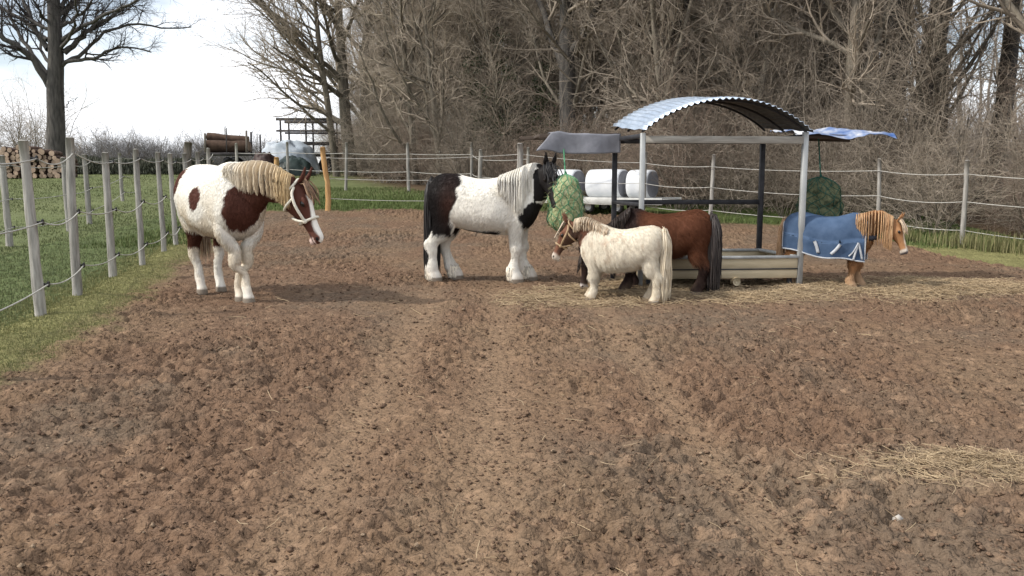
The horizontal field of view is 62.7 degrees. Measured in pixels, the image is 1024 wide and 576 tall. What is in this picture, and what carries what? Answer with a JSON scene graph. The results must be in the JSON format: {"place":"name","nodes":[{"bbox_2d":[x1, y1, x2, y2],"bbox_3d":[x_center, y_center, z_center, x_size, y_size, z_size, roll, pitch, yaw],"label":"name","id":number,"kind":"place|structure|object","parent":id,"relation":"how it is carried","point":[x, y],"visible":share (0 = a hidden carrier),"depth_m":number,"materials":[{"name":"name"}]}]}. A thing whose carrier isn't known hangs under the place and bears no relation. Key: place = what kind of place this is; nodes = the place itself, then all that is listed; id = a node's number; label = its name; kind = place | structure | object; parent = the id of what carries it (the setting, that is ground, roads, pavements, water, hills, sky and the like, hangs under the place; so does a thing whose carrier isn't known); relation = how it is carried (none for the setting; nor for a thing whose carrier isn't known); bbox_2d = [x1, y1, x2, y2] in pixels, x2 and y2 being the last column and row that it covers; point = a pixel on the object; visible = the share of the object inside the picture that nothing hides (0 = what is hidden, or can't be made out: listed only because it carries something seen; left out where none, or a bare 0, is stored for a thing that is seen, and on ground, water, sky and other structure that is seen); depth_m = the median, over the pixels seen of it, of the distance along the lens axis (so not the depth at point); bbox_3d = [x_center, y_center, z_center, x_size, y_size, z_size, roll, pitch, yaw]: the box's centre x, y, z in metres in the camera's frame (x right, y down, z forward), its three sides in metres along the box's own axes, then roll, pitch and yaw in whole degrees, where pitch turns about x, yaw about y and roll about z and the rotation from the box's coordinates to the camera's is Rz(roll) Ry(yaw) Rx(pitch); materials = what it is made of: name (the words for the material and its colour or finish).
{"place":"outdoors","nodes":[
{"label":"outdoors","id":0,"kind":"place"},
{"bbox_2d":[0,224,212,383],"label":"verge grass","id":1,"kind":"structure","parent":0,"point":[79,298],"depth_m":8.49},
{"bbox_2d":[0,198,1023,575],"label":"paddock soil","id":2,"kind":"structure","parent":0,"point":[372,238],"depth_m":4.75,"materials":[{"name":"soil"}]},
{"bbox_2d":[173,160,323,302],"bbox_3d":[-3.091,-0.633,9.372,2.332,1.553,0.895,7,10,42],"label":"horse","id":3,"kind":"object","parent":2,"relation":"on","point":[223,206],"visible":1,"depth_m":8.95},
{"bbox_2d":[423,152,562,283],"bbox_3d":[-0.225,-0.872,10.889,1.887,1.748,0.811,1,8,9],"label":"horse","id":4,"kind":"object","parent":2,"relation":"on","point":[510,204],"visible":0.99,"depth_m":10.64},
{"bbox_2d":[552,212,671,302],"bbox_3d":[1.101,-0.342,9.348,1.367,1.003,0.498,3,8,22],"label":"pony","id":5,"kind":"object","parent":2,"relation":"on","point":[607,249],"visible":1,"depth_m":9.12},
{"bbox_2d":[544,196,681,213],"bbox_3d":[2.176,-2.250,22.623,4.562,0.416,1.245,5,9,34],"label":"flat trailer","id":6,"kind":"object","parent":2,"relation":"on","point":[592,201],"visible":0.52,"depth_m":21.84,"materials":[{"name":"metal"}]},
{"bbox_2d":[585,169,627,197],"bbox_3d":[2.546,-2.771,22.303,0.992,0.764,0.824,5,9,34],"label":"wrapped bale","id":7,"kind":"object","parent":6,"relation":"on","point":[599,176],"visible":0.69,"depth_m":22.01},
{"bbox_2d":[626,170,658,197],"bbox_3d":[3.375,-2.689,21.750,0.612,0.745,0.804,5,9,34],"label":"wrapped bale","id":8,"kind":"object","parent":6,"relation":"on","point":[632,190],"visible":0.86,"depth_m":21.52},
{"bbox_2d":[218,273,1023,575],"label":"straw litter","id":9,"kind":"object","parent":2,"relation":"on","point":[907,285],"visible":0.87,"depth_m":9.36,"materials":[{"name":"plant"}]},
{"bbox_2d":[577,206,722,295],"bbox_3d":[1.590,-0.408,9.810,1.683,1.079,0.541,2,8,13],"label":"pony","id":10,"kind":"object","parent":2,"relation":"on","point":[696,236],"visible":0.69,"depth_m":9.54},
{"bbox_2d":[520,96,896,285],"bbox_3d":[2.491,-1.207,10.733,4.651,2.496,1.625,-1,8,-5],"label":"feeding shelter","id":11,"kind":"object","parent":2,"relation":"on","point":[758,261],"visible":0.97,"depth_m":10.25,"materials":[{"name":"metal"}]},
{"bbox_2d":[541,149,588,238],"bbox_3d":[0.678,-1.229,10.542,0.617,1.337,0.621,0,7,0],"label":"hay net","id":12,"kind":"object","parent":11,"relation":"hanging from","point":[568,196],"visible":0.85,"depth_m":10.39,"materials":[{"name":"fabric"}]},
{"bbox_2d":[792,139,845,215],"bbox_3d":[3.972,-1.290,10.834,0.716,1.268,0.720,0,7,0],"label":"hay net","id":13,"kind":"object","parent":11,"relation":"hanging from","point":[823,196],"visible":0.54,"depth_m":10.63,"materials":[{"name":"fabric"}]},
{"bbox_2d":[645,208,1023,256],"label":"dry grass tufts","id":14,"kind":"object","parent":2,"relation":"on","point":[975,243],"visible":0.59,"depth_m":15.42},
{"bbox_2d":[776,210,907,288],"bbox_3d":[3.998,-0.475,10.231,1.498,0.957,0.578,4,8,27],"label":"pony","id":15,"kind":"object","parent":2,"relation":"on","point":[850,238],"visible":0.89,"depth_m":10.02},
{"bbox_2d":[0,172,1023,253],"bbox_3d":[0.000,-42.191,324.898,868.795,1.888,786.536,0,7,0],"label":"ground","id":16,"kind":"structure","parent":0,"point":[319,182],"depth_m":25.54,"materials":[{"name":"plant"}]},
{"bbox_2d":[0,58,110,153],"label":"bush","id":17,"kind":"object","parent":16,"relation":"on","point":[10,122],"visible":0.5,"depth_m":49.01,"materials":[{"name":"brown plant"}]},
{"bbox_2d":[0,153,133,246],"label":"rope fence","id":18,"kind":"object","parent":16,"relation":"on","point":[8,226],"visible":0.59,"depth_m":18.54,"materials":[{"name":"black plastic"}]},
{"bbox_2d":[0,70,134,155],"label":"bush","id":19,"kind":"object","parent":16,"relation":"on","point":[34,129],"visible":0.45,"depth_m":49.94,"materials":[{"name":"brown plant"}]},
{"bbox_2d":[0,137,213,316],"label":"rope fence","id":20,"kind":"object","parent":16,"relation":"on","point":[37,282],"visible":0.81,"depth_m":9.15,"materials":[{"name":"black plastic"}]},
{"bbox_2d":[0,0,217,155],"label":"oak tree","id":21,"kind":"object","parent":16,"relation":"on","point":[52,76],"visible":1,"depth_m":43.55,"materials":[{"name":"brown plant"}]},
{"bbox_2d":[83,113,167,158],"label":"hedge tree","id":22,"kind":"object","parent":16,"relation":"on","point":[116,149],"visible":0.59,"depth_m":69.27,"materials":[{"name":"brown plant"}]},
{"bbox_2d":[75,155,215,174],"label":"hedge","id":23,"kind":"object","parent":16,"relation":"on","point":[146,167],"visible":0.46,"depth_m":39.06,"materials":[{"name":"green plant"}]},
{"bbox_2d":[0,171,343,326],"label":"pasture grass","id":24,"kind":"structure","parent":16,"relation":"on","point":[21,272],"depth_m":17.03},
{"bbox_2d":[203,128,260,163],"bbox_3d":[-12.449,-6.067,37.551,2.308,2.082,1.330,-1,8,-8],"label":"log trailer","id":25,"kind":"object","parent":16,"relation":"on","point":[227,159],"visible":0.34,"depth_m":36.98,"materials":[{"name":"grey metal"}]},
{"bbox_2d":[206,140,248,152],"bbox_3d":[-12.621,-6.276,37.233,1.843,0.548,0.554,-1,8,-8],"label":"log","id":26,"kind":"object","parent":25,"relation":"on","point":[216,145],"visible":0.92,"depth_m":37.04,"materials":[{"name":"wood"}]},
{"bbox_2d":[181,0,349,176],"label":"bare tree","id":27,"kind":"object","parent":16,"relation":"on","point":[318,49],"visible":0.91,"depth_m":34.82,"materials":[{"name":"brown plant"}]},
{"bbox_2d":[262,140,319,174],"bbox_3d":[-10.554,-6.150,39.560,3.007,1.650,1.923,0,7,0],"label":"covered heap","id":28,"kind":"object","parent":16,"relation":"on","point":[297,148],"visible":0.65,"depth_m":39.07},
{"bbox_2d":[279,155,316,175],"bbox_3d":[-9.811,-5.497,37.767,1.987,0.956,1.274,0,7,0],"label":"covered heap","id":29,"kind":"object","parent":16,"relation":"on","point":[297,164],"visible":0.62,"depth_m":37.38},
{"bbox_2d":[226,0,381,175],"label":"bare tree","id":30,"kind":"object","parent":16,"relation":"on","point":[342,83],"visible":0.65,"depth_m":36.60,"materials":[{"name":"brown plant"}]},
{"bbox_2d":[276,118,340,171],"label":"hay wagon","id":31,"kind":"object","parent":16,"relation":"on","point":[306,131],"visible":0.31,"depth_m":40.59,"materials":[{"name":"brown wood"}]},
{"bbox_2d":[260,0,444,174],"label":"bare tree","id":32,"kind":"object","parent":16,"relation":"on","point":[334,42],"visible":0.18,"depth_m":39.21,"materials":[{"name":"brown plant"}]},
{"bbox_2d":[284,62,453,175],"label":"bush","id":33,"kind":"object","parent":16,"relation":"on","point":[369,125],"visible":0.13,"depth_m":37.10,"materials":[{"name":"brown plant"}]},
{"bbox_2d":[235,142,529,191],"bbox_3d":[-4.465,-3.956,28.507,11.431,2.099,1.271,3,8,23],"label":"rope fence","id":34,"kind":"object","parent":16,"relation":"on","point":[480,161],"visible":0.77,"depth_m":28.70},
{"bbox_2d":[280,17,492,184],"bbox_3d":[-4.839,-6.901,33.966,6.675,7.279,7.996,-7,10,-43],"label":"bush","id":35,"kind":"object","parent":16,"relation":"on","point":[377,122],"visible":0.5,"depth_m":33.95,"materials":[{"name":"brown plant"}]},
{"bbox_2d":[318,77,464,183],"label":"bush","id":36,"kind":"object","parent":16,"relation":"on","point":[378,166],"visible":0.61,"depth_m":32.45,"materials":[{"name":"brown plant"}]},
{"bbox_2d":[345,0,452,126],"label":"bare tree","id":37,"kind":"object","parent":16,"relation":"on","point":[380,50],"visible":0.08,"depth_m":39.89,"materials":[{"name":"brown plant"}]},
{"bbox_2d":[350,87,464,184],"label":"bush","id":38,"kind":"object","parent":16,"relation":"on","point":[421,156],"visible":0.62,"depth_m":31.70,"materials":[{"name":"brown plant"}]},
{"bbox_2d":[377,0,449,153],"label":"bare tree","id":39,"kind":"object","parent":16,"relation":"on","point":[402,65],"visible":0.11,"depth_m":38.99,"materials":[{"name":"brown plant"}]},
{"bbox_2d":[341,0,489,173],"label":"bare tree","id":40,"kind":"object","parent":16,"relation":"on","point":[429,82],"visible":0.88,"depth_m":30.29,"materials":[{"name":"brown plant"}]},
{"bbox_2d":[320,0,522,183],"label":"bare tree","id":41,"kind":"object","parent":16,"relation":"on","point":[401,42],"visible":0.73,"depth_m":31.53,"materials":[{"name":"brown plant"}]},
{"bbox_2d":[349,0,502,134],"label":"bare tree","id":42,"kind":"object","parent":16,"relation":"on","point":[413,85],"visible":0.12,"depth_m":37.04,"materials":[{"name":"brown plant"}]},
{"bbox_2d":[411,138,475,183],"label":"bush","id":43,"kind":"object","parent":16,"relation":"on","point":[428,165],"visible":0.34,"depth_m":30.94,"materials":[{"name":"brown plant"}]},
{"bbox_2d":[385,40,518,185],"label":"bush","id":44,"kind":"object","parent":16,"relation":"on","point":[459,167],"visible":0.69,"depth_m":29.00,"materials":[{"name":"brown plant"}]},
{"bbox_2d":[370,31,553,182],"bbox_3d":[-1.258,-6.820,32.742,10.353,7.869,8.642,-3,8,-24],"label":"bush","id":45,"kind":"object","parent":16,"relation":"on","point":[451,104],"visible":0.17,"depth_m":31.94,"materials":[{"name":"brown plant"}]},
{"bbox_2d":[383,0,548,140],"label":"bare tree","id":46,"kind":"object","parent":16,"relation":"on","point":[462,23],"visible":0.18,"depth_m":34.43,"materials":[{"name":"brown plant"}]},
{"bbox_2d":[411,62,551,177],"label":"bush","id":47,"kind":"object","parent":16,"relation":"on","point":[487,154],"visible":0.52,"depth_m":28.84,"materials":[{"name":"brown plant"}]},
{"bbox_2d":[405,0,559,123],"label":"bare tree","id":48,"kind":"object","parent":16,"relation":"on","point":[492,46],"visible":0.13,"depth_m":34.54,"materials":[{"name":"brown plant"}]},
{"bbox_2d":[445,0,559,142],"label":"bare tree","id":49,"kind":"object","parent":16,"relation":"on","point":[509,50],"visible":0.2,"depth_m":33.65,"materials":[{"name":"brown plant"}]},
{"bbox_2d":[426,0,582,169],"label":"bare tree","id":50,"kind":"object","parent":16,"relation":"on","point":[491,64],"visible":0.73,"depth_m":28.88,"materials":[{"name":"brown plant"}]},
{"bbox_2d":[450,27,558,177],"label":"evergreen bush","id":51,"kind":"object","parent":16,"relation":"on","point":[500,118],"visible":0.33,"depth_m":29.92,"materials":[{"name":"plant"}]},
{"bbox_2d":[428,0,587,140],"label":"bare tree","id":52,"kind":"object","parent":16,"relation":"on","point":[479,76],"visible":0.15,"depth_m":35.25,"materials":[{"name":"brown plant"}]},
{"bbox_2d":[446,0,606,155],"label":"bare tree","id":53,"kind":"object","parent":16,"relation":"on","point":[541,60],"visible":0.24,"depth_m":31.77,"materials":[{"name":"brown plant"}]},
{"bbox_2d":[473,119,592,177],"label":"bush","id":54,"kind":"object","parent":16,"relation":"on","point":[507,168],"visible":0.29,"depth_m":26.89,"materials":[{"name":"brown plant"}]},
{"bbox_2d":[472,102,600,177],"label":"bush","id":55,"kind":"object","parent":16,"relation":"on","point":[512,168],"visible":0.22,"depth_m":28.30,"materials":[{"name":"brown plant"}]},
{"bbox_2d":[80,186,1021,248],"bbox_3d":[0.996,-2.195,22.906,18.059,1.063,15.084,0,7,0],"label":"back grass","id":56,"kind":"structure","parent":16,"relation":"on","point":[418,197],"depth_m":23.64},
{"bbox_2d":[478,68,627,194],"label":"bush","id":57,"kind":"object","parent":16,"relation":"on","point":[568,157],"visible":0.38,"depth_m":25.99,"materials":[{"name":"brown plant"}]},
{"bbox_2d":[521,60,609,164],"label":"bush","id":58,"kind":"object","parent":16,"relation":"on","point":[537,97],"visible":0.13,"depth_m":29.49,"materials":[{"name":"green plant"}]},
{"bbox_2d":[511,86,664,205],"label":"bush","id":59,"kind":"object","parent":16,"relation":"on","point":[598,167],"visible":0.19,"depth_m":25.21,"materials":[{"name":"brown plant"}]},
{"bbox_2d":[477,0,706,170],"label":"bare tree","id":60,"kind":"object","parent":16,"relation":"on","point":[576,35],"visible":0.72,"depth_m":26.52,"materials":[{"name":"brown plant"}]},
{"bbox_2d":[546,1,639,131],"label":"bare tree","id":61,"kind":"object","parent":16,"relation":"on","point":[602,98],"visible":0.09,"depth_m":36.14,"materials":[{"name":"brown plant"}]},
{"bbox_2d":[502,0,692,114],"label":"bare tree","id":62,"kind":"object","parent":16,"relation":"on","point":[583,101],"visible":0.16,"depth_m":29.97,"materials":[{"name":"brown plant"}]},
{"bbox_2d":[536,0,676,169],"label":"oak tree","id":63,"kind":"object","parent":16,"relation":"on","point":[570,72],"visible":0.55,"depth_m":27.03,"materials":[{"name":"brown plant"}]},
{"bbox_2d":[527,0,727,167],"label":"bare tree","id":64,"kind":"object","parent":16,"relation":"on","point":[610,37],"visible":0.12,"depth_m":28.76,"materials":[{"name":"brown plant"}]},
{"bbox_2d":[487,21,769,177],"bbox_3d":[4.117,-5.232,26.671,8.229,6.699,6.870,6,9,36],"label":"bush","id":65,"kind":"object","parent":16,"relation":"on","point":[614,106],"visible":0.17,"depth_m":26.22,"materials":[{"name":"brown plant"}]},
{"bbox_2d":[601,0,693,195],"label":"oak tree","id":66,"kind":"object","parent":16,"relation":"on","point":[674,31],"visible":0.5,"depth_m":25.40,"materials":[{"name":"brown plant"}]},
{"bbox_2d":[568,80,728,205],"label":"bush","id":67,"kind":"object","parent":16,"relation":"on","point":[637,157],"visible":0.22,"depth_m":23.61,"materials":[{"name":"brown plant"}]},
{"bbox_2d":[550,0,765,168],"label":"bare tree","id":68,"kind":"object","parent":16,"relation":"on","point":[628,44],"visible":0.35,"depth_m":25.53,"materials":[{"name":"brown plant"}]},
{"bbox_2d":[553,0,781,205],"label":"bare tree","id":69,"kind":"object","parent":16,"relation":"on","point":[662,37],"visible":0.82,"depth_m":23.33,"materials":[{"name":"brown plant"}]},
{"bbox_2d":[320,143,1023,243],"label":"rope fence","id":70,"kind":"object","parent":16,"relation":"on","point":[520,154],"visible":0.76,"depth_m":19.80,"materials":[{"name":"grey wood"}]},
{"bbox_2d":[584,23,789,210],"bbox_3d":[4.983,-4.112,22.324,5.699,5.394,6.380,0,7,-2],"label":"bush","id":71,"kind":"object","parent":16,"relation":"on","point":[670,194],"visible":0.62,"depth_m":22.75,"materials":[{"name":"brown plant"}]},
{"bbox_2d":[554,0,884,212],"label":"bush","id":72,"kind":"object","parent":16,"relation":"on","point":[671,115],"visible":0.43,"depth_m":22.91,"materials":[{"name":"brown plant"}]},
{"bbox_2d":[648,96,819,218],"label":"bush","id":73,"kind":"object","parent":16,"relation":"on","point":[732,192],"visible":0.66,"depth_m":21.95,"materials":[{"name":"brown plant"}]},
{"bbox_2d":[453,58,1023,201],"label":"undergrowth","id":74,"kind":"object","parent":16,"relation":"on","point":[973,125],"visible":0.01,"depth_m":33.78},
{"bbox_2d":[663,0,818,207],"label":"bare tree","id":75,"kind":"object","parent":16,"relation":"on","point":[763,83],"visible":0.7,"depth_m":22.99,"materials":[{"name":"brown plant"}]},
{"bbox_2d":[624,0,865,199],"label":"bare tree","id":76,"kind":"object","parent":16,"relation":"on","point":[713,78],"visible":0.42,"depth_m":24.28,"materials":[{"name":"brown plant"}]},
{"bbox_2d":[663,0,845,192],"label":"bare tree","id":77,"kind":"object","parent":16,"relation":"on","point":[752,24],"visible":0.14,"depth_m":27.45,"materials":[{"name":"brown plant"}]},
{"bbox_2d":[665,0,847,117],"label":"bare tree","id":78,"kind":"object","parent":16,"relation":"on","point":[689,84],"visible":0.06,"depth_m":33.04,"materials":[{"name":"brown plant"}]},
{"bbox_2d":[698,0,834,121],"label":"bare tree","id":79,"kind":"object","parent":16,"relation":"on","point":[784,50],"visible":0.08,"depth_m":29.87,"materials":[{"name":"brown plant"}]},
{"bbox_2d":[694,101,840,210],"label":"bush","id":80,"kind":"object","parent":16,"relation":"on","point":[784,203],"visible":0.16,"depth_m":23.16,"materials":[{"name":"brown plant"}]},
{"bbox_2d":[670,48,908,203],"bbox_3d":[7.972,-4.500,25.038,8.020,5.168,7.165,0,7,2],"label":"bush","id":81,"kind":"object","parent":16,"relation":"on","point":[752,145],"visible":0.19,"depth_m":23.91,"materials":[{"name":"brown plant"}]},
{"bbox_2d":[711,49,882,218],"bbox_3d":[6.811,-3.713,21.011,4.512,5.252,5.915,5,9,36],"label":"bush","id":82,"kind":"object","parent":16,"relation":"on","point":[776,190],"visible":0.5,"depth_m":20.97,"materials":[{"name":"brown plant"}]},
{"bbox_2d":[696,0,924,175],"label":"bare tree","id":83,"kind":"object","parent":16,"relation":"on","point":[824,10],"visible":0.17,"depth_m":28.42,"materials":[{"name":"brown plant"}]},
{"bbox_2d":[722,0,934,208],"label":"bare tree","id":84,"kind":"object","parent":16,"relation":"on","point":[853,37],"visible":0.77,"depth_m":22.14,"materials":[{"name":"brown plant"}]},
{"bbox_2d":[635,1,1023,161],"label":"wood","id":85,"kind":"object","parent":16,"relation":"on","point":[992,60],"depth_m":51.48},
{"bbox_2d":[752,0,912,169],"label":"bare tree","id":86,"kind":"object","parent":16,"relation":"on","point":[826,59],"visible":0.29,"depth_m":25.70,"materials":[{"name":"brown plant"}]},
{"bbox_2d":[679,0,1023,232],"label":"bush","id":87,"kind":"object","parent":16,"relation":"on","point":[930,119],"visible":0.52,"depth_m":19.97,"materials":[{"name":"brown plant"}]},
{"bbox_2d":[697,46,1023,189],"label":"bush","id":88,"kind":"object","parent":16,"relation":"on","point":[835,99],"visible":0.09,"depth_m":24.59,"materials":[{"name":"brown plant"}]},
{"bbox_2d":[761,0,974,172],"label":"bare tree","id":89,"kind":"object","parent":16,"relation":"on","point":[841,43],"visible":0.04,"depth_m":32.74,"materials":[{"name":"brown plant"}]},
{"bbox_2d":[736,0,1018,221],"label":"bush","id":90,"kind":"object","parent":16,"relation":"on","point":[850,153],"visible":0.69,"depth_m":19.62,"materials":[{"name":"brown plant"}]},
{"bbox_2d":[752,64,1002,212],"bbox_3d":[8.968,-3.285,21.206,4.942,4.793,6.222,-5,9,-33],"label":"bush","id":91,"kind":"object","parent":16,"relation":"on","point":[865,158],"visible":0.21,"depth_m":21.12,"materials":[{"name":"brown plant"}]},
{"bbox_2d":[864,0,911,206],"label":"oak tree","id":92,"kind":"object","parent":16,"relation":"on","point":[901,38],"visible":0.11,"depth_m":23.80,"materials":[{"name":"brown plant"}]},
{"bbox_2d":[790,0,985,158],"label":"bare tree","id":93,"kind":"object","parent":16,"relation":"on","point":[872,45],"visible":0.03,"depth_m":31.82,"materials":[{"name":"brown plant"}]},
{"bbox_2d":[813,92,1021,228],"bbox_3d":[8.917,-2.731,19.336,5.539,3.770,4.624,-3,8,-22],"label":"bush","id":94,"kind":"object","parent":16,"relation":"on","point":[885,193],"visible":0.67,"depth_m":19.00,"materials":[{"name":"brown plant"}]},
{"bbox_2d":[815,89,1023,234],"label":"bush","id":95,"kind":"object","parent":16,"relation":"on","point":[940,214],"visible":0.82,"depth_m":17.88,"materials":[{"name":"brown plant"}]},
{"bbox_2d":[815,0,1023,205],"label":"bare tree","id":96,"kind":"object","parent":16,"relation":"on","point":[949,41],"visible":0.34,"depth_m":23.68,"materials":[{"name":"brown plant"}]},
{"bbox_2d":[909,0,952,191],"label":"oak tree","id":97,"kind":"object","parent":16,"relation":"on","point":[928,22],"visible":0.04,"depth_m":25.94,"materials":[{"name":"brown plant"}]},
{"bbox_2d":[867,0,1023,211],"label":"bare tree","id":98,"kind":"object","parent":16,"relation":"on","point":[942,45],"visible":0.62,"depth_m":21.63,"materials":[{"name":"brown plant"}]},
{"bbox_2d":[903,0,1023,37],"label":"bare tree","id":99,"kind":"object","parent":16,"relation":"on","point":[1011,10],"visible":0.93,"depth_m":19.37,"materials":[{"name":"brown plant"}]},
{"bbox_2d":[934,107,1023,236],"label":"bush","id":100,"kind":"object","parent":16,"relation":"on","point":[1020,214],"visible":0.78,"depth_m":17.48,"materials":[{"name":"brown plant"}]},
{"bbox_2d":[950,85,1023,232],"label":"bush","id":101,"kind":"object","parent":16,"relation":"on","point":[1016,167],"visible":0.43,"depth_m":19.07,"materials":[{"name":"brown plant"}]},
{"bbox_2d":[956,1,1023,154],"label":"bare tree","id":102,"kind":"object","parent":16,"relation":"on","point":[1004,75],"visible":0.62,"depth_m":23.07,"materials":[{"name":"brown plant"}]},
{"bbox_2d":[976,0,1022,200],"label":"oak tree","id":103,"kind":"object","parent":16,"relation":"on","point":[1006,56],"visible":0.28,"depth_m":25.20,"materials":[{"name":"brown plant"}]},
{"bbox_2d":[983,53,1023,205],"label":"bush","id":104,"kind":"object","parent":16,"relation":"on","point":[1011,116],"visible":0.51,"depth_m":19.83,"materials":[{"name":"brown plant"}]},
{"bbox_2d":[0,0,1023,170],"label":"sky","id":105,"kind":"structure","parent":0,"point":[159,86],"materials":[{"name":"white"}]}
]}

